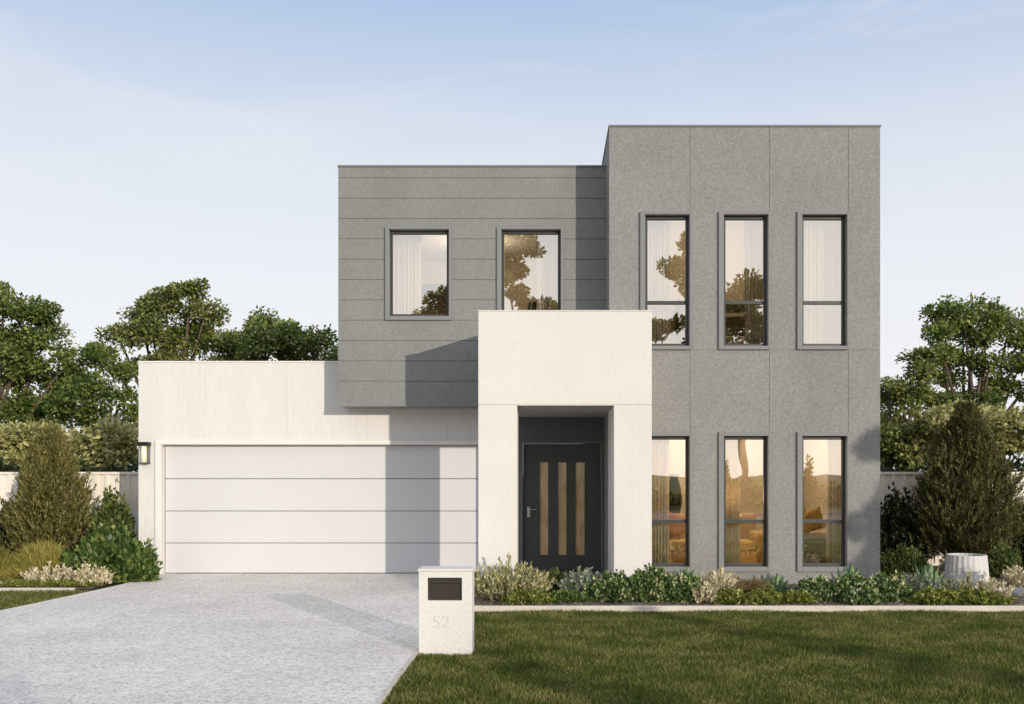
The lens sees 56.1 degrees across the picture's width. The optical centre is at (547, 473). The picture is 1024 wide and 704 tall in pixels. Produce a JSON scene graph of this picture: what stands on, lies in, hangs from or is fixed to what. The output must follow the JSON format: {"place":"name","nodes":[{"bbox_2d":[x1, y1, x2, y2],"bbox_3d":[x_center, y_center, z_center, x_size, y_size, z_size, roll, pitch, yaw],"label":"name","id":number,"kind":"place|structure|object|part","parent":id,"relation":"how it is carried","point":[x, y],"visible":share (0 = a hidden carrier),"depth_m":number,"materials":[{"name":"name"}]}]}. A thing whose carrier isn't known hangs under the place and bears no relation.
{"place":"outdoors","nodes":[
{"label":"outdoors","id":0,"kind":"place"},
{"bbox_2d":[0,573,418,703],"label":"driveway","id":1,"kind":"structure","parent":0,"point":[260,638],"depth_m":9.32,"materials":[{"name":"grey concrete"}]},
{"bbox_2d":[0,570,1023,703],"bbox_3d":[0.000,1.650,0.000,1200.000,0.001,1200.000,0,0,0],"label":"ground","id":2,"kind":"structure","parent":0,"point":[115,584],"depth_m":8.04,"materials":[{"name":"green plant"}]},
{"bbox_2d":[0,419,46,469],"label":"tall shrub","id":3,"kind":"object","parent":2,"relation":"on","point":[12,440],"visible":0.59,"depth_m":19.13,"materials":[{"name":"green plant"}]},
{"bbox_2d":[0,588,74,591],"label":"garden edging","id":4,"kind":"object","parent":2,"relation":"on","point":[28,589],"visible":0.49,"depth_m":13.40,"materials":[{"name":"concrete"}]},
{"bbox_2d":[0,280,100,453],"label":"tree","id":5,"kind":"object","parent":2,"relation":"on","point":[23,366],"visible":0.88,"depth_m":26.33,"materials":[{"name":"green plant"}]},
{"bbox_2d":[19,419,87,463],"bbox_3d":[-10.218,0.316,19.911,1.424,2.886,1.992,0,0,0],"label":"tall shrub","id":6,"kind":"object","parent":2,"relation":"on","point":[62,428],"visible":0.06,"depth_m":19.66,"materials":[{"name":"green plant"}]},
{"bbox_2d":[0,578,114,588],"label":"garden bed","id":7,"kind":"object","parent":2,"relation":"on","point":[85,587],"visible":0.1,"depth_m":13.73,"materials":[{"name":"brown soil"}]},
{"bbox_2d":[0,544,15,579],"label":"grass tuft","id":8,"kind":"object","parent":7,"relation":"on","point":[5,556],"visible":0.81,"depth_m":14.41,"materials":[{"name":"green plant"}]},
{"bbox_2d":[0,493,20,558],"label":"shrub","id":9,"kind":"object","parent":7,"relation":"on","point":[2,530],"visible":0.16,"depth_m":15.98,"materials":[{"name":"green plant"}]},
{"bbox_2d":[4,539,74,579],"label":"grass tuft","id":10,"kind":"object","parent":7,"relation":"on","point":[38,555],"visible":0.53,"depth_m":14.48,"materials":[{"name":"green plant"}]},
{"bbox_2d":[20,561,78,581],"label":"cream flowers","id":11,"kind":"object","parent":7,"relation":"on","point":[63,572],"visible":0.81,"depth_m":13.93,"materials":[{"name":"beige plant"}]},
{"bbox_2d":[0,422,99,552],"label":"conical shrub","id":12,"kind":"object","parent":7,"relation":"on","point":[49,468],"visible":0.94,"depth_m":15.61,"materials":[{"name":"green plant"}]},
{"bbox_2d":[0,578,107,587],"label":"groundcover","id":13,"kind":"object","parent":7,"relation":"on","point":[33,583],"visible":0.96,"depth_m":13.71,"materials":[{"name":"green plant"}]},
{"bbox_2d":[68,560,115,585],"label":"cream flowers","id":14,"kind":"object","parent":7,"relation":"on","point":[82,575],"visible":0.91,"depth_m":13.84,"materials":[{"name":"beige plant"}]},
{"bbox_2d":[58,515,132,581],"bbox_3d":[-6.814,1.153,14.740,1.328,1.052,1.135,0,0,0],"label":"shrub","id":15,"kind":"object","parent":7,"relation":"on","point":[101,547],"visible":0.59,"depth_m":14.52,"materials":[{"name":"green plant"}]},
{"bbox_2d":[86,479,136,542],"bbox_3d":[-7.193,0.877,15.903,0.930,1.609,0.827,0,0,0],"label":"shrub","id":16,"kind":"object","parent":7,"relation":"on","point":[105,515],"visible":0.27,"depth_m":15.77,"materials":[{"name":"green plant"}]},
{"bbox_2d":[0,455,138,471],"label":"hedge","id":17,"kind":"object","parent":2,"relation":"on","point":[11,468],"visible":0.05,"depth_m":18.04,"materials":[{"name":"green plant"}]},
{"bbox_2d":[0,472,138,539],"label":"fence","id":18,"kind":"object","parent":2,"relation":"on","point":[129,482],"visible":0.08,"depth_m":17.00,"materials":[{"name":"beige metal"}]},
{"bbox_2d":[7,343,138,438],"bbox_3d":[-12.414,-0.826,25.398,4.086,5.179,2.593,0,0,0],"label":"tree","id":19,"kind":"object","parent":2,"relation":"on","point":[59,404],"visible":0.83,"depth_m":25.27,"materials":[{"name":"green plant"}]},
{"bbox_2d":[62,415,138,471],"bbox_3d":[-9.010,0.299,19.501,2.263,2.920,2.124,0,0,21],"label":"tall shrub","id":20,"kind":"object","parent":2,"relation":"on","point":[105,445],"visible":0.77,"depth_m":18.95,"materials":[{"name":"green plant"}]},
{"bbox_2d":[107,536,162,582],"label":"shrub","id":21,"kind":"object","parent":2,"relation":"on","point":[140,564],"visible":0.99,"depth_m":14.39,"materials":[{"name":"green plant"}]},
{"bbox_2d":[82,277,252,403],"bbox_3d":[-10.876,-1.944,28.099,4.980,7.406,3.486,0,0,0],"label":"tree","id":22,"kind":"object","parent":2,"relation":"on","point":[184,337],"visible":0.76,"depth_m":27.68,"materials":[{"name":"green plant"}]},
{"bbox_2d":[233,305,337,360],"bbox_3d":[-6.568,-1.340,24.866,2.944,6.196,3.052,0,0,0],"label":"tree","id":23,"kind":"object","parent":2,"relation":"on","point":[260,340],"visible":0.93,"depth_m":24.39,"materials":[{"name":"green plant"}]},
{"bbox_2d":[377,647,418,703],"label":"driveway edging","id":24,"kind":"object","parent":2,"relation":"on","point":[394,682],"visible":0.25,"depth_m":7.58,"materials":[{"name":"concrete"}]},
{"bbox_2d":[418,566,474,654],"bbox_3d":[-0.926,1.273,8.855,0.501,0.814,0.286,0,0,0],"label":"letterbox","id":25,"kind":"object","parent":2,"relation":"on","point":[446,609],"visible":0.97,"depth_m":8.72,"materials":[{"name":"paint"}]},
{"bbox_2d":[138,125,880,593],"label":"house","id":26,"kind":"structure","parent":2,"relation":"on","point":[488,419],"depth_m":14.94,"materials":[{"name":"grey paint"}]},
{"bbox_2d":[137,442,150,463],"bbox_3d":[-6.451,-0.334,15.379,0.164,0.344,0.158,0,0,0],"label":"wall lamp","id":27,"kind":"object","parent":26,"relation":"attached to","point":[145,452],"visible":1,"depth_m":15.33,"materials":[{"name":"white glass"}]},
{"bbox_2d":[165,445,477,574],"bbox_3d":[-3.645,0.571,15.608,5.170,2.159,0.064,0,0,0],"label":"garage door","id":28,"kind":"structure","parent":26,"relation":"in","point":[229,508],"depth_m":15.58,"materials":[{"name":"paint"}]},
{"bbox_2d":[393,235,421,313],"bbox_3d":[-2.266,-2.750,15.298,0.521,2.680,0.084,0,0,0],"label":"curtain","id":29,"kind":"object","parent":26,"relation":"hanging from","point":[406,274],"visible":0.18,"depth_m":15.29,"materials":[{"name":"white fabric"}]},
{"bbox_2d":[385,227,450,319],"bbox_3d":[-2.004,-3.110,14.983,1.031,1.449,0.163,0,0,0],"label":"window","id":30,"kind":"structure","parent":26,"relation":"in","point":[392,316],"depth_m":14.90,"materials":[{"name":"grey metal"}]},
{"bbox_2d":[421,284,446,313],"bbox_3d":[-2.100,-2.480,18.277,0.800,2.140,0.605,0,0,0],"label":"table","id":31,"kind":"object","parent":26,"relation":"on","point":[433,298],"visible":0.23,"depth_m":17.98,"materials":[{"name":"white wood"}]},
{"bbox_3d":[-2.295,-2.485,17.987,0.370,2.030,0.023,0,0,0],"label":"door","id":32,"kind":"part","parent":31,"relation":"part of","materials":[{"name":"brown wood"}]},
{"bbox_3d":[-1.905,-2.485,17.987,0.370,2.030,0.023,0,0,0],"label":"door","id":33,"kind":"part","parent":31,"relation":"part of","materials":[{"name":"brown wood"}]},
{"bbox_2d":[497,227,562,309],"bbox_3d":[-0.266,-3.110,14.983,1.031,1.449,0.163,0,0,0],"label":"window","id":34,"kind":"structure","parent":26,"relation":"in","point":[499,229],"depth_m":14.90,"materials":[{"name":"grey metal"}]},
{"bbox_2d":[536,235,557,309],"bbox_3d":[0.007,-2.750,15.298,0.360,2.680,0.086,0,0,0],"label":"curtain","id":35,"kind":"object","parent":26,"relation":"hanging from","point":[546,272],"visible":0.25,"depth_m":15.28,"materials":[{"name":"white fabric"}]},
{"bbox_2d":[523,444,600,569],"bbox_3d":[0.238,0.542,15.533,1.253,2.047,0.124,0,0,0],"label":"front door","id":36,"kind":"structure","parent":26,"relation":"in","point":[562,482],"depth_m":15.55,"materials":[{"name":"grey paint"}]},
{"bbox_2d":[647,221,669,343],"bbox_3d":[1.643,-3.000,14.568,0.429,2.900,0.086,0,0,0],"label":"curtain","id":37,"kind":"object","parent":26,"relation":"hanging from","point":[658,260],"visible":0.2,"depth_m":14.56,"materials":[{"name":"white fabric"}]},
{"bbox_2d":[652,440,668,562],"bbox_3d":[1.643,0.190,14.568,0.430,2.680,0.087,0,0,0],"label":"curtain","id":38,"kind":"object","parent":26,"relation":"hanging from","point":[660,497],"visible":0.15,"depth_m":14.56,"materials":[{"name":"white fabric"}]},
{"bbox_2d":[640,211,690,349],"bbox_3d":[1.750,-2.854,14.254,0.753,2.042,0.163,0,0,0],"label":"window","id":39,"kind":"structure","parent":26,"relation":"in","point":[643,219],"depth_m":14.19,"materials":[{"name":"grey metal"}]},
{"bbox_2d":[652,432,690,571],"bbox_3d":[1.750,0.417,14.254,0.753,2.065,0.163,0,0,0],"label":"window","id":40,"kind":"structure","parent":26,"relation":"in","point":[655,435],"depth_m":14.27,"materials":[{"name":"grey metal"}]},
{"bbox_2d":[675,305,684,340],"bbox_3d":[2.558,-2.787,17.559,0.420,0.720,0.031,0,0,0],"label":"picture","id":41,"kind":"object","parent":26,"relation":"attached to","point":[682,326],"visible":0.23,"depth_m":17.55,"materials":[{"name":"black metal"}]},
{"bbox_2d":[669,513,762,562],"bbox_3d":[2.550,1.110,15.930,2.040,0.880,0.900,0,0,0],"label":"sofa","id":42,"kind":"object","parent":26,"relation":"on","point":[751,543],"visible":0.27,"depth_m":15.51,"materials":[{"name":"yellow fabric"}]},
{"bbox_2d":[669,512,684,538],"bbox_3d":[2.050,0.850,15.990,0.569,0.556,0.226,0,0,0],"label":"cushion","id":43,"kind":"object","parent":42,"relation":"on","point":[675,529],"visible":0.41,"depth_m":15.91,"materials":[{"name":"orange fabric"}]},
{"bbox_2d":[726,440,740,562],"bbox_3d":[2.778,0.190,14.569,0.315,2.683,0.082,0,0,0],"label":"curtain","id":44,"kind":"object","parent":26,"relation":"hanging from","point":[732,498],"visible":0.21,"depth_m":14.55,"materials":[{"name":"white fabric"}]},
{"bbox_2d":[718,211,769,349],"bbox_3d":[2.911,-2.854,14.254,0.753,2.042,0.163,0,0,0],"label":"window","id":45,"kind":"structure","parent":26,"relation":"in","point":[722,302],"depth_m":14.18,"materials":[{"name":"grey metal"}]},
{"bbox_2d":[718,432,769,571],"bbox_3d":[2.911,0.417,14.254,0.753,2.065,0.163,0,0,0],"label":"window","id":46,"kind":"structure","parent":26,"relation":"in","point":[722,520],"depth_m":14.17,"materials":[{"name":"grey metal"}]},
{"bbox_2d":[745,221,762,343],"bbox_3d":[3.169,-3.000,14.568,0.339,2.900,0.084,0,0,0],"label":"curtain","id":47,"kind":"object","parent":26,"relation":"hanging from","point":[753,277],"visible":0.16,"depth_m":14.55,"materials":[{"name":"white fabric"}]},
{"bbox_2d":[804,531,825,562],"bbox_3d":[4.160,1.220,15.240,0.920,0.580,0.560,0,0,0],"label":"bench","id":48,"kind":"object","parent":26,"relation":"on","point":[814,546],"visible":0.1,"depth_m":14.98,"materials":[{"name":"brown fabric"}]},
{"bbox_2d":[804,506,825,532],"bbox_3d":[4.170,0.740,15.140,0.486,0.455,0.180,0,0,0],"label":"cushion","id":49,"kind":"object","parent":48,"relation":"on","point":[814,513],"visible":0.68,"depth_m":15.08,"materials":[{"name":"fabric"}]},
{"bbox_2d":[804,221,840,343],"bbox_3d":[4.196,-3.000,14.568,0.829,2.900,0.088,0,0,0],"label":"curtain","id":50,"kind":"object","parent":26,"relation":"hanging from","point":[822,265],"visible":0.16,"depth_m":14.56,"materials":[{"name":"white fabric"}]},
{"bbox_2d":[797,211,848,349],"bbox_3d":[4.074,-2.854,14.254,0.758,2.042,0.163,0,0,0],"label":"window","id":51,"kind":"structure","parent":26,"relation":"in","point":[800,219],"depth_m":14.18,"materials":[{"name":"grey metal"}]},
{"bbox_2d":[797,432,848,571],"bbox_3d":[4.074,0.417,14.254,0.758,2.065,0.163,0,0,0],"label":"window","id":52,"kind":"structure","parent":26,"relation":"in","point":[807,435],"depth_m":14.17,"materials":[{"name":"grey metal"}]},
{"bbox_2d":[826,440,840,562],"bbox_3d":[4.412,0.190,14.568,0.358,2.680,0.087,0,0,0],"label":"curtain","id":53,"kind":"object","parent":26,"relation":"hanging from","point":[833,497],"visible":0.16,"depth_m":14.55,"materials":[{"name":"white fabric"}]},
{"bbox_3d":[2.175,1.111,16.375,0.650,0.877,0.350,0,0,0],"label":"cabinet","id":54,"kind":"object","parent":26,"relation":"on","visible":0},
{"bbox_2d":[669,474,681,512],"bbox_3d":[2.160,0.340,16.350,0.280,0.660,0.280,0,0,0],"label":"vase","id":55,"kind":"object","parent":54,"relation":"on","point":[675,499],"visible":0.78,"depth_m":16.25,"materials":[{"name":"metal"}]},
{"bbox_2d":[10,578,1023,604],"bbox_3d":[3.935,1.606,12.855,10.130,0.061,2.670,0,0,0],"label":"garden bed","id":56,"kind":"object","parent":2,"relation":"on","point":[669,603],"visible":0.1,"depth_m":11.93,"materials":[{"name":"brown wood"}]},
{"bbox_2d":[474,552,554,601],"bbox_3d":[-0.474,1.342,12.335,1.103,0.670,1.095,0,0,-33],"label":"upright shrub","id":57,"kind":"object","parent":56,"relation":"on","point":[502,579],"visible":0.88,"depth_m":12.11,"materials":[{"name":"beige plant"}]},
{"bbox_2d":[499,586,558,604],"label":"groundcover","id":58,"kind":"object","parent":56,"relation":"on","point":[531,596],"visible":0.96,"depth_m":11.87,"materials":[{"name":"green plant"}]},
{"bbox_2d":[540,567,573,593],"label":"shrub","id":59,"kind":"object","parent":56,"relation":"on","point":[557,575],"visible":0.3,"depth_m":12.70,"materials":[{"name":"green plant"}]},
{"bbox_2d":[543,588,598,603],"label":"groundcover","id":60,"kind":"object","parent":56,"relation":"on","point":[572,595],"visible":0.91,"depth_m":11.98,"materials":[{"name":"green plant"}]},
{"bbox_2d":[552,566,601,593],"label":"upright shrub","id":61,"kind":"object","parent":56,"relation":"on","point":[577,585],"visible":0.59,"depth_m":12.39,"materials":[{"name":"green plant"}]},
{"bbox_2d":[582,569,638,602],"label":"shrub","id":62,"kind":"object","parent":56,"relation":"on","point":[608,587],"visible":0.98,"depth_m":12.04,"materials":[{"name":"green plant"}]},
{"bbox_2d":[625,563,676,602],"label":"shrub","id":63,"kind":"object","parent":56,"relation":"on","point":[649,583],"visible":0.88,"depth_m":11.99,"materials":[{"name":"green plant"}]},
{"bbox_2d":[657,572,709,603],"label":"groundcover","id":64,"kind":"object","parent":56,"relation":"on","point":[682,588],"visible":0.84,"depth_m":11.93,"materials":[{"name":"green plant"}]},
{"bbox_2d":[673,566,699,576],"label":"agave","id":65,"kind":"object","parent":56,"relation":"on","point":[688,572],"visible":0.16,"depth_m":12.83,"materials":[{"name":"green plant"}]},
{"bbox_2d":[691,581,724,602],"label":"upright shrub","id":66,"kind":"object","parent":56,"relation":"on","point":[706,594],"visible":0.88,"depth_m":11.90,"materials":[{"name":"beige plant"}]},
{"bbox_2d":[696,565,740,591],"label":"upright shrub","id":67,"kind":"object","parent":56,"relation":"on","point":[722,580],"visible":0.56,"depth_m":12.25,"materials":[{"name":"beige plant"}]},
{"bbox_2d":[708,587,751,604],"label":"groundcover","id":68,"kind":"object","parent":56,"relation":"on","point":[733,596],"visible":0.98,"depth_m":11.85,"materials":[{"name":"green plant"}]},
{"bbox_2d":[723,580,752,590],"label":"grass tuft","id":69,"kind":"object","parent":56,"relation":"on","point":[741,586],"visible":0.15,"depth_m":12.28,"materials":[{"name":"plant"}]},
{"bbox_2d":[731,575,777,593],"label":"grass tuft","id":70,"kind":"object","parent":56,"relation":"on","point":[756,583],"visible":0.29,"depth_m":12.51,"materials":[{"name":"plant"}]},
{"bbox_2d":[746,587,786,604],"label":"groundcover","id":71,"kind":"object","parent":56,"relation":"on","point":[764,596],"visible":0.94,"depth_m":11.84,"materials":[{"name":"green plant"}]},
{"bbox_2d":[761,573,794,593],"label":"agave","id":72,"kind":"object","parent":56,"relation":"on","point":[780,586],"visible":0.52,"depth_m":12.51,"materials":[{"name":"green plant"}]},
{"bbox_2d":[781,589,816,603],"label":"groundcover","id":73,"kind":"object","parent":56,"relation":"on","point":[791,596],"visible":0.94,"depth_m":11.85,"materials":[{"name":"green plant"}]},
{"bbox_2d":[794,574,839,602],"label":"groundcover","id":74,"kind":"object","parent":56,"relation":"on","point":[819,587],"visible":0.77,"depth_m":12.04,"materials":[{"name":"green plant"}]},
{"bbox_2d":[826,563,874,582],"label":"agave","id":75,"kind":"object","parent":56,"relation":"on","point":[849,570],"visible":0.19,"depth_m":12.86,"materials":[{"name":"green plant"}]},
{"bbox_2d":[826,571,879,602],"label":"groundcover","id":76,"kind":"object","parent":56,"relation":"on","point":[844,582],"visible":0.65,"depth_m":12.02,"materials":[{"name":"green plant"}]},
{"bbox_2d":[842,585,888,604],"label":"groundcover","id":77,"kind":"object","parent":56,"relation":"on","point":[867,595],"visible":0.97,"depth_m":11.81,"materials":[{"name":"green plant"}]},
{"bbox_2d":[871,570,917,602],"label":"groundcover","id":78,"kind":"object","parent":56,"relation":"on","point":[892,587],"visible":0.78,"depth_m":12.03,"materials":[{"name":"green plant"}]},
{"bbox_2d":[903,572,929,592],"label":"upright shrub","id":79,"kind":"object","parent":56,"relation":"on","point":[915,580],"visible":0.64,"depth_m":12.82,"materials":[{"name":"green plant"}]},
{"bbox_2d":[904,561,954,585],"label":"agave","id":80,"kind":"object","parent":56,"relation":"on","point":[928,568],"visible":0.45,"depth_m":12.91,"materials":[{"name":"green plant"}]},
{"bbox_2d":[906,586,962,604],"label":"groundcover","id":81,"kind":"object","parent":56,"relation":"on","point":[929,594],"visible":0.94,"depth_m":11.85,"materials":[{"name":"green plant"}]},
{"bbox_2d":[919,573,963,590],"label":"upright shrub","id":82,"kind":"object","parent":56,"relation":"on","point":[942,582],"visible":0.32,"depth_m":12.36,"materials":[{"name":"green plant"}]},
{"bbox_2d":[944,568,987,589],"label":"upright shrub","id":83,"kind":"object","parent":56,"relation":"on","point":[968,581],"visible":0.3,"depth_m":12.28,"materials":[{"name":"green plant"}]},
{"bbox_2d":[952,587,1016,604],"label":"groundcover","id":84,"kind":"object","parent":56,"relation":"on","point":[981,596],"visible":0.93,"depth_m":11.77,"materials":[{"name":"green plant"}]},
{"bbox_2d":[965,571,1014,599],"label":"upright shrub","id":85,"kind":"object","parent":56,"relation":"on","point":[993,584],"visible":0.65,"depth_m":11.93,"materials":[{"name":"beige plant"}]},
{"bbox_2d":[1001,564,1023,586],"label":"upright shrub","id":86,"kind":"object","parent":56,"relation":"on","point":[1013,576],"visible":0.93,"depth_m":13.55,"materials":[{"name":"beige plant"}]},
{"bbox_2d":[474,605,1023,612],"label":"garden edging","id":87,"kind":"object","parent":2,"relation":"on","point":[799,608],"visible":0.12,"depth_m":11.40,"materials":[{"name":"concrete"}]},
{"bbox_2d":[880,410,942,471],"bbox_3d":[7.363,0.225,19.986,2.118,3.065,2.171,0,0,0],"label":"tall shrub","id":88,"kind":"object","parent":2,"relation":"on","point":[896,451],"visible":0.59,"depth_m":19.50,"materials":[{"name":"green plant"}]},
{"bbox_2d":[880,344,963,468],"bbox_3d":[9.515,-0.836,25.114,2.964,5.201,2.751,0,0,0],"label":"tree","id":89,"kind":"object","parent":2,"relation":"on","point":[900,393],"visible":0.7,"depth_m":24.55,"materials":[{"name":"green plant"}]},
{"bbox_2d":[880,472,1023,565],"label":"fence","id":90,"kind":"object","parent":2,"relation":"on","point":[901,480],"visible":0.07,"depth_m":16.99,"materials":[{"name":"beige metal"}]},
{"bbox_2d":[880,455,1023,471],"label":"hedge","id":91,"kind":"object","parent":2,"relation":"on","point":[1018,464],"visible":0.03,"depth_m":18.03,"materials":[{"name":"green plant"}]},
{"bbox_2d":[887,566,1023,583],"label":"garden bed","id":92,"kind":"object","parent":2,"relation":"on","point":[941,569],"visible":0.06,"depth_m":15.26,"materials":[{"name":"brown soil"}]},
{"bbox_2d":[880,481,932,567],"bbox_3d":[5.939,0.901,16.287,0.968,1.562,0.863,0,0,-14],"label":"shrub","id":93,"kind":"object","parent":92,"relation":"on","point":[896,522],"visible":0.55,"depth_m":16.12,"materials":[{"name":"green plant"}]},
{"bbox_2d":[880,542,935,576],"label":"shrub","id":94,"kind":"object","parent":92,"relation":"on","point":[901,559],"visible":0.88,"depth_m":15.17,"materials":[{"name":"green plant"}]},
{"bbox_2d":[904,399,1023,556],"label":"conical shrub","id":95,"kind":"object","parent":92,"relation":"on","point":[961,498],"visible":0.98,"depth_m":15.63,"materials":[{"name":"green plant"}]},
{"bbox_2d":[944,553,989,582],"bbox_3d":[6.375,1.441,14.600,0.649,0.419,0.649,0,0,0],"label":"planter pot","id":96,"kind":"object","parent":92,"relation":"on","point":[957,564],"visible":0.79,"depth_m":14.36,"materials":[{"name":"ceramic"}]},
{"bbox_2d":[988,537,1023,578],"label":"shrub","id":97,"kind":"object","parent":92,"relation":"on","point":[1000,558],"visible":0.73,"depth_m":14.91,"materials":[{"name":"green plant"}]},
{"bbox_2d":[1002,504,1023,566],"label":"shrub","id":98,"kind":"object","parent":92,"relation":"on","point":[1021,546],"visible":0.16,"depth_m":15.97,"materials":[{"name":"green plant"}]},
{"bbox_2d":[904,398,1010,459],"bbox_3d":[8.214,0.083,19.614,2.253,3.348,1.819,0,0,-34],"label":"tall shrub","id":99,"kind":"object","parent":2,"relation":"on","point":[941,412],"visible":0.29,"depth_m":19.32,"materials":[{"name":"green plant"}]},
{"bbox_2d":[917,292,1023,410],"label":"tree","id":100,"kind":"object","parent":2,"relation":"on","point":[990,322],"visible":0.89,"depth_m":26.49,"materials":[{"name":"green plant"}]},
{"bbox_2d":[979,403,1023,467],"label":"tall shrub","id":101,"kind":"object","parent":2,"relation":"on","point":[1011,438],"visible":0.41,"depth_m":19.71,"materials":[{"name":"green plant"}]},
{"bbox_2d":[0,0,1023,471],"label":"sky","id":102,"kind":"structure","parent":0,"point":[145,145],"materials":[{"name":"blue"}]},
{"bbox_2d":[528,302,535,309],"bbox_3d":[-0.220,-2.640,17.300,0.320,0.880,0.320,0,0,0],"label":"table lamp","id":103,"kind":"object","parent":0,"point":[531,305],"visible":0.08,"depth_m":17.19,"materials":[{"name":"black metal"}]},
{"bbox_2d":[995,587,1023,595],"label":"side path","id":104,"kind":"structure","parent":0,"point":[1017,590],"depth_m":12.93,"materials":[{"name":"grey concrete"}]}
]}

